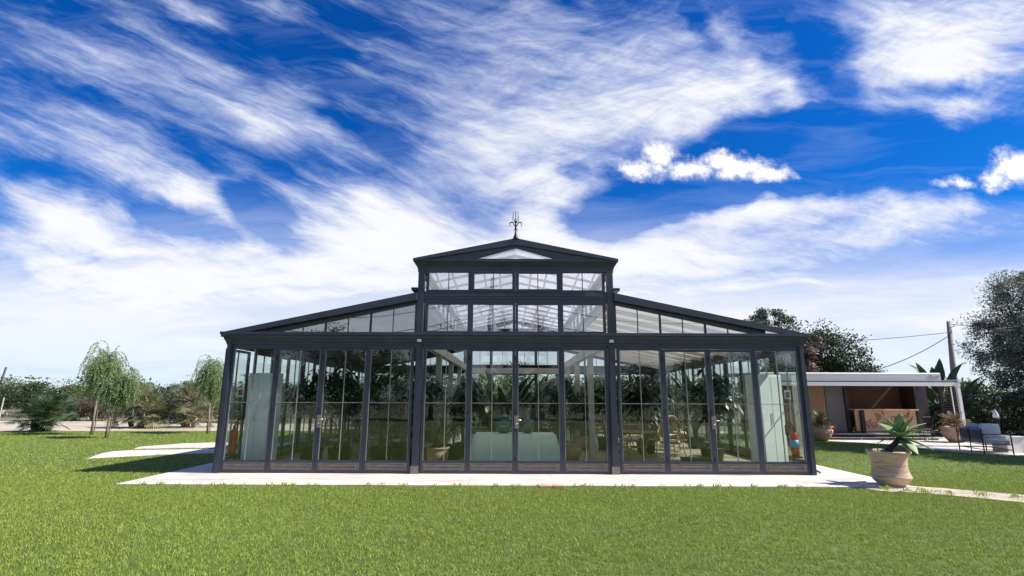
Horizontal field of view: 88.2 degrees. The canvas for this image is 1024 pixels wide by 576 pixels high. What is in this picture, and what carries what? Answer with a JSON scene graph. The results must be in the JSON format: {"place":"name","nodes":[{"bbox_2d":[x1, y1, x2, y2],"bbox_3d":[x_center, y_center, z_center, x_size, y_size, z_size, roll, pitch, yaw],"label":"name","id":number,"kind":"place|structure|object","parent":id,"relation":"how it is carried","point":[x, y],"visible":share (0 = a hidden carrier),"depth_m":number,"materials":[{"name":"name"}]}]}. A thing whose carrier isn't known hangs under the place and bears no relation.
{"place":"outdoors","nodes":[
{"label":"outdoors","id":0,"kind":"place"},
{"bbox_2d":[87,449,241,458],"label":"path","id":1,"kind":"structure","parent":0,"point":[127,453],"depth_m":15.20,"materials":[{"name":"grey concrete"}]},
{"bbox_2d":[0,421,352,430],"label":"driveway","id":2,"kind":"structure","parent":0,"point":[81,425],"depth_m":27.65,"materials":[{"name":"beige concrete"}]},
{"bbox_2d":[103,381,178,428],"bbox_3d":[-19.216,6.131,27.517,3.611,2.678,2.864,0,-12,0],"label":"fan palm","id":3,"kind":"object","parent":2,"relation":"on","point":[146,403],"visible":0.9,"depth_m":27.08,"materials":[{"name":"green plant"}]},
{"bbox_2d":[161,380,215,427],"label":"fan palm","id":4,"kind":"object","parent":2,"relation":"on","point":[188,407],"visible":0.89,"depth_m":27.77,"materials":[{"name":"green plant"}]},
{"bbox_2d":[134,442,290,448],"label":"path","id":5,"kind":"structure","parent":0,"point":[198,445],"depth_m":17.36,"materials":[{"name":"grey concrete"}]},
{"bbox_2d":[0,430,1023,575],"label":"lawn","id":6,"kind":"structure","parent":0,"point":[835,549],"depth_m":6.45,"materials":[{"name":"green plant"}]},
{"bbox_2d":[3,390,79,431],"bbox_3d":[-21.382,5.736,24.202,2.957,2.205,2.454,0,-12,0],"label":"fan palm","id":7,"kind":"object","parent":6,"relation":"on","point":[45,409],"visible":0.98,"depth_m":23.87,"materials":[{"name":"green plant"}]},
{"bbox_2d":[77,340,128,434],"bbox_3d":[-17.504,4.246,22.493,1.688,4.075,1.935,0,-12,0],"label":"pepper tree","id":8,"kind":"object","parent":6,"relation":"on","point":[97,371],"visible":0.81,"depth_m":22.41,"materials":[{"name":"green plant"}]},
{"bbox_2d":[93,365,143,437],"bbox_3d":[-15.345,4.442,20.549,1.610,2.920,1.545,0,-12,0],"label":"pepper tree","id":9,"kind":"object","parent":6,"relation":"on","point":[121,388],"visible":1,"depth_m":20.47,"materials":[{"name":"green plant"}]},
{"bbox_2d":[190,354,232,433],"bbox_3d":[-13.428,4.725,23.457,1.835,3.559,1.770,0,-12,0],"label":"pepper tree","id":10,"kind":"object","parent":6,"relation":"on","point":[210,384],"visible":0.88,"depth_m":23.33,"materials":[{"name":"green plant"}]},
{"bbox_2d":[139,481,1023,497],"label":"weeds","id":11,"kind":"object","parent":6,"relation":"on","point":[881,486],"visible":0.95,"depth_m":9.62,"materials":[{"name":"green plant"}]},
{"bbox_2d":[927,395,982,435],"bbox_3d":[19.392,5.713,23.572,2.528,1.974,2.456,0,-12,0],"label":"shrub","id":12,"kind":"object","parent":6,"relation":"on","point":[934,411],"visible":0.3,"depth_m":23.36,"materials":[{"name":"green plant"}]},
{"bbox_2d":[930,382,1021,433],"bbox_3d":[20.517,5.521,23.428,2.947,2.701,2.537,0,-12,0],"label":"shrub","id":13,"kind":"object","parent":6,"relation":"on","point":[967,403],"visible":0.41,"depth_m":23.12,"materials":[{"name":"green plant"}]},
{"bbox_2d":[973,392,1023,435],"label":"shrub","id":14,"kind":"object","parent":6,"relation":"on","point":[1017,430],"visible":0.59,"depth_m":22.85,"materials":[{"name":"green plant"}]},
{"bbox_2d":[0,397,1023,435],"bbox_3d":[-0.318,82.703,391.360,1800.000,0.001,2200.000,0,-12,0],"label":"ground","id":15,"kind":"structure","parent":0,"point":[334,420],"depth_m":35.13,"materials":[{"name":"soil"}]},
{"bbox_2d":[0,376,37,409],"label":"hedge tree","id":16,"kind":"object","parent":15,"relation":"on","point":[6,381],"visible":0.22,"depth_m":45.06,"materials":[{"name":"green plant"}]},
{"bbox_2d":[0,378,62,409],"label":"hedge tree","id":17,"kind":"object","parent":15,"relation":"on","point":[35,387],"visible":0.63,"depth_m":43.52,"materials":[{"name":"green plant"}]},
{"bbox_2d":[36,378,96,400],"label":"hedge tree","id":18,"kind":"object","parent":15,"relation":"on","point":[73,389],"visible":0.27,"depth_m":44.26,"materials":[{"name":"green plant"}]},
{"bbox_2d":[71,394,114,420],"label":"shrub","id":19,"kind":"object","parent":15,"relation":"on","point":[88,409],"visible":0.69,"depth_m":34.68,"materials":[{"name":"green plant"}]},
{"bbox_2d":[148,392,202,423],"bbox_3d":[-20.318,7.394,31.942,3.574,2.179,2.622,0,-12,0],"label":"shrub","id":20,"kind":"object","parent":15,"relation":"on","point":[174,413],"visible":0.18,"depth_m":31.71,"materials":[{"name":"green plant"}]},
{"bbox_2d":[0,410,351,417],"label":"rubble wall","id":21,"kind":"structure","parent":15,"relation":"on","point":[8,413],"depth_m":39.87,"materials":[{"name":"stone"}]},
{"bbox_2d":[173,385,239,422],"bbox_3d":[-19.254,7.360,33.453,4.137,2.750,3.803,0,-12,0],"label":"shrub","id":22,"kind":"object","parent":15,"relation":"on","point":[215,409],"visible":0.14,"depth_m":33.08,"materials":[{"name":"green plant"}]},
{"bbox_2d":[212,390,247,422],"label":"shrub","id":23,"kind":"object","parent":15,"relation":"on","point":[236,408],"visible":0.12,"depth_m":32.72,"materials":[{"name":"green plant"}]},
{"bbox_2d":[235,389,306,423],"bbox_3d":[-14.625,7.290,32.112,3.686,2.295,2.564,0,-12,0],"label":"shrub","id":24,"kind":"object","parent":15,"relation":"on","point":[287,413],"visible":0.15,"depth_m":31.93,"materials":[{"name":"green plant"}]},
{"bbox_2d":[443,364,511,401],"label":"garden tree","id":25,"kind":"object","parent":15,"relation":"on","point":[483,377],"visible":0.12,"depth_m":29.62,"materials":[{"name":"green plant"}]},
{"bbox_2d":[0,370,1020,409],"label":"scrub","id":26,"kind":"object","parent":15,"relation":"on","point":[936,394],"visible":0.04,"depth_m":91.30,"materials":[{"name":"green plant"}]},
{"bbox_2d":[495,360,542,399],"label":"garden tree","id":27,"kind":"object","parent":15,"relation":"on","point":[522,379],"visible":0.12,"depth_m":32.70,"materials":[{"name":"green plant"}]},
{"bbox_2d":[744,307,802,364],"bbox_3d":[18.056,5.250,36.677,5.568,8.132,4.019,0,-12,0],"label":"tall tree","id":28,"kind":"object","parent":15,"relation":"on","point":[762,316],"visible":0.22,"depth_m":36.88,"materials":[{"name":"green plant"}]},
{"bbox_2d":[769,333,845,372],"bbox_3d":[18.064,5.668,32.899,4.427,5.782,3.768,0,-12,0],"label":"bougainvillea tree","id":29,"kind":"object","parent":15,"relation":"on","point":[810,348],"visible":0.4,"depth_m":32.21,"materials":[{"name":"green plant"}]},
{"bbox_2d":[759,316,887,372],"bbox_3d":[19.666,5.190,33.536,7.855,6.986,5.282,0,-12,0],"label":"carob tree","id":30,"kind":"object","parent":15,"relation":"on","point":[839,360],"visible":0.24,"depth_m":32.62,"materials":[{"name":"green plant"}]},
{"bbox_2d":[907,358,979,403],"bbox_3d":[20.365,5.080,25.167,2.994,3.618,2.666,-3,-12,17],"label":"banana plant","id":31,"kind":"object","parent":15,"relation":"on","point":[939,368],"visible":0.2,"depth_m":24.99,"materials":[{"name":"green plant"}]},
{"bbox_2d":[946,321,957,379],"bbox_3d":[33.236,6.274,39.568,0.799,7.609,0.495,0,-12,0],"label":"utility pole","id":32,"kind":"object","parent":15,"relation":"on","point":[952,361],"visible":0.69,"depth_m":39.83,"materials":[{"name":"concrete"}]},
{"bbox_2d":[951,269,1023,419],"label":"olive tree","id":33,"kind":"object","parent":15,"relation":"on","point":[1010,353],"visible":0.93,"depth_m":24.86,"materials":[{"name":"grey plant"}]},
{"bbox_2d":[0,0,1023,398],"label":"sky","id":34,"kind":"structure","parent":0,"point":[175,175],"materials":[{"name":"blue"}]},
{"bbox_2d":[115,457,915,487],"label":"terrace","id":35,"kind":"structure","parent":0,"point":[827,476],"depth_m":10.35,"materials":[{"name":"concrete"}]},
{"bbox_2d":[212,211,820,474],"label":"glass pavilion","id":36,"kind":"structure","parent":35,"relation":"on","point":[468,301],"depth_m":11.76,"materials":[{"name":"paint"}]},
{"bbox_2d":[212,348,250,470],"bbox_3d":[-6.360,2.730,12.018,0.078,2.620,0.998,0,-12,2],"label":"glass door","id":37,"kind":"structure","parent":36,"relation":"in","point":[237,457],"depth_m":12.24,"materials":[{"name":"paint"}]},
{"bbox_2d":[225,388,243,459],"bbox_3d":[-6.072,3.100,11.666,0.321,1.750,0.246,0,-12,0],"label":"fire extinguisher","id":38,"kind":"object","parent":36,"relation":"on","point":[233,443],"visible":0.97,"depth_m":11.56,"materials":[{"name":"red metal"}]},
{"bbox_2d":[219,346,278,472],"bbox_3d":[-5.664,2.590,11.404,0.997,2.650,0.062,0,-12,0],"label":"window","id":39,"kind":"structure","parent":36,"relation":"in","point":[247,466],"depth_m":11.29,"materials":[{"name":"paint"}]},
{"bbox_2d":[241,373,283,459],"bbox_3d":[-5.796,3.040,12.235,0.600,2.100,0.478,-3,-12,14],"label":"cabinet","id":40,"kind":"object","parent":36,"relation":"on","point":[258,425],"visible":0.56,"depth_m":12.07,"materials":[{"name":"silver metal"}]},
{"bbox_2d":[252,352,273,372],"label":"window","id":41,"kind":"structure","parent":36,"relation":"in","point":[261,354],"depth_m":13.28,"materials":[{"name":"glass"}]},
{"bbox_2d":[276,357,289,456],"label":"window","id":42,"kind":"structure","parent":36,"relation":"in","point":[279,449],"depth_m":14.43,"materials":[{"name":"paint"}]},
{"bbox_2d":[281,357,302,455],"bbox_3d":[-6.251,3.334,15.010,0.062,2.650,0.984,0,-12,0],"label":"window","id":43,"kind":"structure","parent":36,"relation":"in","point":[286,449],"depth_m":14.99,"materials":[{"name":"glass"}]},
{"bbox_2d":[266,348,322,472],"bbox_3d":[-4.670,2.607,11.393,1.011,2.620,0.078,0,-12,0],"label":"door","id":44,"kind":"structure","parent":36,"relation":"in","point":[273,466],"depth_m":11.27,"materials":[{"name":"paint"}]},
{"bbox_2d":[281,369,341,459],"bbox_3d":[-4.876,3.179,13.278,1.340,2.258,1.769,-9,-15,38],"label":"potted ficus","id":45,"kind":"object","parent":36,"relation":"on","point":[306,393],"visible":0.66,"depth_m":13.05,"materials":[{"name":"green plant"}]},
{"bbox_2d":[321,418,353,457],"bbox_3d":[-4.668,4.013,14.178,0.636,1.000,0.711,-2,-12,10],"label":"rattan armchair","id":46,"kind":"object","parent":36,"relation":"on","point":[333,439],"visible":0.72,"depth_m":14.15,"materials":[{"name":"wicker"}]},
{"bbox_2d":[314,348,368,472],"bbox_3d":[-3.674,2.604,11.362,1.021,2.620,0.143,0,-12,0],"label":"door","id":47,"kind":"structure","parent":36,"relation":"in","point":[321,466],"depth_m":11.28,"materials":[{"name":"paint"}]},
{"bbox_2d":[324,358,363,459],"bbox_3d":[-4.140,2.987,12.951,1.065,2.507,0.982,0,-12,0],"label":"potted ficus","id":48,"kind":"object","parent":36,"relation":"on","point":[345,452],"visible":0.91,"depth_m":12.88,"materials":[{"name":"green plant"}]},
{"bbox_2d":[324,376,363,446],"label":"potted ficus","id":49,"kind":"object","parent":36,"relation":"on","point":[347,444],"visible":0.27,"depth_m":16.27,"materials":[{"name":"green plant"}]},
{"bbox_2d":[341,396,385,441],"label":"potted ficus","id":50,"kind":"object","parent":36,"relation":"on","point":[358,409],"visible":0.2,"depth_m":18.63,"materials":[{"name":"green plant"}]},
{"bbox_2d":[358,369,400,459],"bbox_3d":[-3.261,3.151,13.100,1.139,2.253,1.068,0,-12,0],"label":"potted ficus","id":51,"kind":"object","parent":36,"relation":"on","point":[380,392],"visible":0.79,"depth_m":12.99,"materials":[{"name":"green plant"}]},
{"bbox_2d":[362,347,414,472],"bbox_3d":[-2.661,2.602,11.404,0.997,2.650,0.062,0,-12,0],"label":"window","id":52,"kind":"structure","parent":36,"relation":"in","point":[368,466],"depth_m":11.27,"materials":[{"name":"paint"}]},
{"bbox_2d":[388,362,426,465],"bbox_3d":[-2.595,3.006,12.754,1.024,2.401,0.925,8,-14,-33],"label":"potted ficus","id":53,"kind":"object","parent":36,"relation":"on","point":[401,395],"visible":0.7,"depth_m":12.62,"materials":[{"name":"green plant"}]},
{"bbox_2d":[424,420,453,459],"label":"leafy plant","id":54,"kind":"object","parent":36,"relation":"on","point":[435,452],"visible":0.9,"depth_m":12.38,"materials":[{"name":"green plant"}]},
{"bbox_2d":[424,380,455,459],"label":"potted ficus","id":55,"kind":"object","parent":36,"relation":"on","point":[434,404],"visible":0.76,"depth_m":12.93,"materials":[{"name":"green plant"}]},
{"bbox_2d":[419,347,469,472],"bbox_3d":[-1.445,2.606,11.404,1.006,2.650,0.062,0,-12,0],"label":"window","id":56,"kind":"structure","parent":36,"relation":"in","point":[426,466],"depth_m":11.26,"materials":[{"name":"paint"}]},
{"bbox_2d":[425,303,470,331],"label":"clerestory window","id":57,"kind":"structure","parent":36,"relation":"in","point":[427,304],"depth_m":11.82,"materials":[{"name":"paint"}]},
{"bbox_2d":[426,272,470,290],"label":"clerestory window","id":58,"kind":"structure","parent":36,"relation":"in","point":[428,273],"depth_m":11.97,"materials":[{"name":"paint"}]},
{"bbox_2d":[441,393,464,459],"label":"potted plant","id":59,"kind":"object","parent":36,"relation":"on","point":[455,451],"visible":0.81,"depth_m":13.78,"materials":[{"name":"green plant"}]},
{"bbox_2d":[444,375,484,456],"bbox_3d":[-1.357,3.462,14.394,1.287,2.184,1.313,0,-12,0],"label":"potted ficus","id":60,"kind":"object","parent":36,"relation":"on","point":[461,391],"visible":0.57,"depth_m":14.38,"materials":[{"name":"green plant"}]},
{"bbox_2d":[467,349,514,473],"bbox_3d":[-0.442,2.623,11.393,1.020,2.620,0.078,0,-12,0],"label":"door","id":61,"kind":"structure","parent":36,"relation":"in","point":[508,467],"depth_m":11.24,"materials":[{"name":"paint"}]},
{"bbox_2d":[472,377,511,431],"bbox_3d":[-0.837,4.329,19.091,1.872,2.394,1.438,3,-12,-14],"label":"bird of paradise plant","id":62,"kind":"object","parent":36,"relation":"on","point":[483,404],"visible":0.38,"depth_m":19.01,"materials":[{"name":"green plant"}]},
{"bbox_2d":[470,303,514,331],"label":"clerestory window","id":63,"kind":"structure","parent":36,"relation":"in","point":[471,312],"depth_m":11.81,"materials":[{"name":"paint"}]},
{"bbox_2d":[471,270,514,291],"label":"clerestory window","id":64,"kind":"structure","parent":36,"relation":"in","point":[473,272],"depth_m":11.95,"materials":[{"name":"paint"}]},
{"bbox_2d":[483,369,536,431],"bbox_3d":[-0.063,3.517,15.164,1.622,2.398,1.317,3,-12,-11],"label":"bird of paradise plant","id":65,"kind":"object","parent":36,"relation":"on","point":[503,394],"visible":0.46,"depth_m":15.01,"materials":[{"name":"green plant"}]},
{"bbox_2d":[471,432,558,460],"bbox_3d":[0.064,3.770,12.341,2.191,0.727,1.150,0,-12,0],"label":"tablecloth","id":66,"kind":"object","parent":36,"relation":"on","point":[529,450],"visible":0.76,"depth_m":11.90,"materials":[{"name":"green fabric"}]},
{"bbox_2d":[495,408,511,432],"bbox_3d":[-0.192,3.128,12.475,0.410,0.580,0.410,0,-12,0],"label":"glass demijohn","id":67,"kind":"object","parent":66,"relation":"on","point":[503,422],"visible":0.98,"depth_m":12.32,"materials":[{"name":"teal glass"}]},
{"bbox_2d":[521,413,534,432],"bbox_3d":[0.368,3.187,12.463,0.328,0.464,0.328,0,-12,0],"label":"glass demijohn","id":68,"kind":"object","parent":66,"relation":"on","point":[527,424],"visible":0.99,"depth_m":12.34,"materials":[{"name":"teal glass"}]},
{"bbox_2d":[505,378,556,428],"bbox_3d":[0.576,4.139,17.802,1.912,2.254,1.459,7,-13,-28],"label":"bird of paradise plant","id":69,"kind":"object","parent":36,"relation":"on","point":[534,413],"visible":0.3,"depth_m":18.16,"materials":[{"name":"green plant"}]},
{"bbox_2d":[516,271,559,291],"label":"clerestory window","id":70,"kind":"structure","parent":36,"relation":"in","point":[557,273],"depth_m":11.94,"materials":[{"name":"paint"}]},
{"bbox_2d":[514,349,562,473],"bbox_3d":[0.563,2.620,11.362,1.030,2.620,0.143,0,-12,0],"label":"door","id":71,"kind":"structure","parent":36,"relation":"in","point":[521,467],"depth_m":11.27,"materials":[{"name":"paint"}]},
{"bbox_2d":[516,303,560,332],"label":"clerestory window","id":72,"kind":"structure","parent":36,"relation":"in","point":[559,314],"depth_m":11.80,"materials":[{"name":"paint"}]},
{"bbox_2d":[535,383,549,431],"bbox_3d":[1.123,4.844,20.869,1.164,2.121,1.001,-4,-12,20],"label":"potted dracaena","id":73,"kind":"object","parent":36,"relation":"on","point":[541,429],"visible":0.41,"depth_m":20.83,"materials":[{"name":"green plant"}]},
{"bbox_2d":[539,373,572,443],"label":"potted ficus","id":74,"kind":"object","parent":36,"relation":"on","point":[552,412],"visible":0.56,"depth_m":15.15,"materials":[{"name":"green plant"}]},
{"bbox_2d":[552,376,594,460],"bbox_3d":[1.566,3.331,13.803,1.322,2.222,1.099,-6,-13,29],"label":"potted plant","id":75,"kind":"object","parent":36,"relation":"on","point":[573,451],"visible":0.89,"depth_m":13.67,"materials":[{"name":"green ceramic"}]},
{"bbox_2d":[565,392,598,450],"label":"potted ficus","id":76,"kind":"object","parent":36,"relation":"on","point":[580,438],"visible":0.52,"depth_m":16.12,"materials":[{"name":"green plant"}]},
{"bbox_2d":[560,272,604,291],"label":"clerestory window","id":77,"kind":"structure","parent":36,"relation":"in","point":[561,273],"depth_m":11.96,"materials":[{"name":"paint"}]},
{"bbox_2d":[560,303,605,332],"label":"clerestory window","id":78,"kind":"structure","parent":36,"relation":"in","point":[561,304],"depth_m":11.82,"materials":[{"name":"paint"}]},
{"bbox_2d":[561,348,610,473],"bbox_3d":[1.585,2.618,11.404,1.006,2.650,0.062,0,-12,0],"label":"window","id":79,"kind":"structure","parent":36,"relation":"in","point":[569,467],"depth_m":11.26,"materials":[{"name":"paint"}]},
{"bbox_2d":[580,371,623,449],"bbox_3d":[2.973,3.783,16.601,1.808,2.482,1.453,0,-12,0],"label":"potted ficus","id":80,"kind":"object","parent":36,"relation":"on","point":[599,397],"visible":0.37,"depth_m":16.51,"materials":[{"name":"green plant"}]},
{"bbox_2d":[618,418,643,455],"bbox_3d":[3.334,4.206,14.964,0.711,1.000,0.636,-1,-12,5],"label":"rattan armchair","id":81,"kind":"object","parent":36,"relation":"on","point":[635,438],"visible":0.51,"depth_m":15.10,"materials":[{"name":"wicker"}]},
{"bbox_2d":[618,430,656,459],"bbox_3d":[3.334,4.143,13.952,1.000,0.694,1.000,0,-12,0],"label":"rattan table","id":82,"kind":"object","parent":36,"relation":"on","point":[629,432],"visible":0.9,"depth_m":13.78,"materials":[{"name":"wicker"}]},
{"bbox_2d":[616,348,668,473],"bbox_3d":[2.801,2.622,11.404,0.997,2.650,0.062,0,-12,0],"label":"window","id":83,"kind":"structure","parent":36,"relation":"in","point":[626,467],"depth_m":11.29,"materials":[{"name":"paint"}]},
{"bbox_2d":[617,368,670,453],"bbox_3d":[3.839,3.591,15.550,1.688,2.437,1.578,0,-12,0],"label":"potted ficus","id":84,"kind":"object","parent":36,"relation":"on","point":[632,391],"visible":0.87,"depth_m":15.31,"materials":[{"name":"green plant"}]},
{"bbox_2d":[629,384,673,440],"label":"potted ficus","id":85,"kind":"object","parent":36,"relation":"on","point":[653,418],"visible":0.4,"depth_m":19.49,"materials":[{"name":"green plant"}]},
{"bbox_2d":[654,420,686,456],"bbox_3d":[4.237,4.027,14.080,0.636,1.000,0.711,3,-12,-15],"label":"rattan armchair","id":86,"kind":"object","parent":36,"relation":"on","point":[675,440],"visible":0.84,"depth_m":14.09,"materials":[{"name":"wicker"}]},
{"bbox_2d":[662,349,715,473],"bbox_3d":[3.795,2.639,11.393,1.011,2.620,0.078,0,-12,0],"label":"door","id":87,"kind":"structure","parent":36,"relation":"in","point":[674,467],"depth_m":11.26,"materials":[{"name":"paint"}]},
{"bbox_2d":[669,370,712,448],"bbox_3d":[5.902,3.847,17.070,1.534,2.569,0.895,5,-13,-22],"label":"bird of paradise plant","id":88,"kind":"object","parent":36,"relation":"on","point":[697,441],"visible":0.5,"depth_m":16.90,"materials":[{"name":"green plant"}]},
{"bbox_2d":[670,369,745,460],"bbox_3d":[5.001,3.219,13.449,1.815,2.323,1.588,0,-12,0],"label":"potted ficus","id":89,"kind":"object","parent":36,"relation":"on","point":[698,404],"visible":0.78,"depth_m":13.30,"materials":[{"name":"green plant"}]},
{"bbox_2d":[713,362,729,452],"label":"window","id":90,"kind":"structure","parent":36,"relation":"in","point":[726,448],"depth_m":16.20,"materials":[{"name":"paint"}]},
{"bbox_2d":[707,349,763,473],"bbox_3d":[4.791,2.637,11.362,1.021,2.620,0.143,0,-12,0],"label":"door","id":91,"kind":"structure","parent":36,"relation":"in","point":[722,467],"depth_m":11.27,"materials":[{"name":"paint"}]},
{"bbox_2d":[725,359,746,456],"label":"window","id":92,"kind":"structure","parent":36,"relation":"in","point":[742,451],"depth_m":14.95,"materials":[{"name":"paint"}]},
{"bbox_2d":[739,358,750,457],"bbox_3d":[6.394,3.196,14.032,0.078,2.620,0.998,0,-12,0],"label":"door","id":93,"kind":"structure","parent":36,"relation":"in","point":[740,361],"depth_m":14.43,"materials":[{"name":"paint"}]},
{"bbox_2d":[744,375,788,461],"bbox_3d":[5.854,3.061,12.117,0.640,2.100,0.478,4,-12,-16],"label":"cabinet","id":94,"kind":"object","parent":36,"relation":"on","point":[772,426],"visible":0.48,"depth_m":11.97,"materials":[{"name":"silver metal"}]},
{"bbox_2d":[752,348,810,474],"bbox_3d":[5.804,2.634,11.404,0.997,2.650,0.062,0,-12,0],"label":"window","id":95,"kind":"structure","parent":36,"relation":"in","point":[769,468],"depth_m":11.28,"materials":[{"name":"glass"}]},
{"bbox_2d":[773,351,805,461],"bbox_3d":[6.387,2.782,12.107,0.062,2.650,0.984,0,-12,0],"label":"window","id":96,"kind":"structure","parent":36,"relation":"in","point":[783,352],"depth_m":12.08,"materials":[{"name":"glass"}]},
{"bbox_2d":[784,390,802,461],"bbox_3d":[6.147,3.143,11.646,0.321,1.750,0.246,0,-12,0],"label":"fire extinguisher","id":97,"kind":"object","parent":36,"relation":"on","point":[794,445],"visible":1,"depth_m":11.54,"materials":[{"name":"red metal"}]},
{"bbox_2d":[865,449,912,486],"bbox_3d":[7.107,3.377,9.927,0.731,0.626,0.731,0,-12,0],"label":"terracotta pot","id":98,"kind":"object","parent":35,"relation":"on","point":[890,469],"visible":0.99,"depth_m":9.70,"materials":[{"name":"beige ceramic"}]},
{"bbox_2d":[874,413,932,456],"bbox_3d":[7.403,2.785,10.003,1.036,0.819,0.912,10,-15,-40],"label":"agave","id":99,"kind":"object","parent":98,"relation":"in","point":[898,428],"visible":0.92,"depth_m":9.97,"materials":[{"name":"green plant"}]},
{"bbox_2d":[787,436,1023,455],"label":"pavement","id":100,"kind":"structure","parent":0,"point":[942,443],"depth_m":18.42,"materials":[{"name":"grey concrete"}]},
{"bbox_2d":[812,426,832,440],"bbox_3d":[11.928,5.614,20.395,0.855,0.542,0.855,0,-12,0],"label":"terracotta pot","id":101,"kind":"object","parent":100,"relation":"on","point":[824,433],"visible":0.78,"depth_m":20.10,"materials":[{"name":"beige ceramic"}]},
{"bbox_2d":[811,411,834,427],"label":"sago palm","id":102,"kind":"object","parent":101,"relation":"in","point":[819,421],"visible":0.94,"depth_m":20.41,"materials":[{"name":"green plant"}]},
{"bbox_2d":[723,372,965,439],"bbox_3d":[14.256,4.971,22.485,8.950,2.690,3.570,0,-12,0],"label":"garden kiosk","id":103,"kind":"object","parent":100,"relation":"on","point":[854,405],"visible":0.74,"depth_m":22.36,"materials":[{"name":"white metal"}]},
{"bbox_2d":[939,426,963,442],"bbox_3d":[16.729,5.517,19.908,0.900,0.570,0.900,0,-12,0],"label":"terracotta pot","id":104,"kind":"object","parent":100,"relation":"on","point":[949,433],"visible":0.59,"depth_m":19.74,"materials":[{"name":"brown ceramic"}]},
{"bbox_2d":[937,410,970,428],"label":"sago palm","id":105,"kind":"object","parent":104,"relation":"in","point":[952,420],"visible":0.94,"depth_m":19.94,"materials":[{"name":"green plant"}]},
{"bbox_2d":[955,426,1014,454],"bbox_3d":[14.432,4.644,16.155,0.745,0.741,1.340,-3,-12,14],"label":"garden sofa","id":106,"kind":"object","parent":100,"relation":"on","point":[970,435],"visible":1,"depth_m":15.91,"materials":[{"name":"grey fabric"}]},
{"bbox_2d":[979,423,1000,437],"bbox_3d":[14.483,4.332,16.016,0.150,0.460,0.500,28,-26,-33],"label":"pillow","id":107,"kind":"object","parent":106,"relation":"on","point":[989,428],"visible":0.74,"depth_m":15.94,"materials":[{"name":"fabric"}]},
{"bbox_2d":[862,486,1023,501],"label":"path","id":108,"kind":"structure","parent":0,"point":[995,496],"depth_m":9.10,"materials":[{"name":"beige concrete"}]},
{"bbox_2d":[992,435,1023,452],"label":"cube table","id":109,"kind":"object","parent":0,"point":[1018,443],"visible":0.69,"depth_m":16.08,"materials":[{"name":"white"}]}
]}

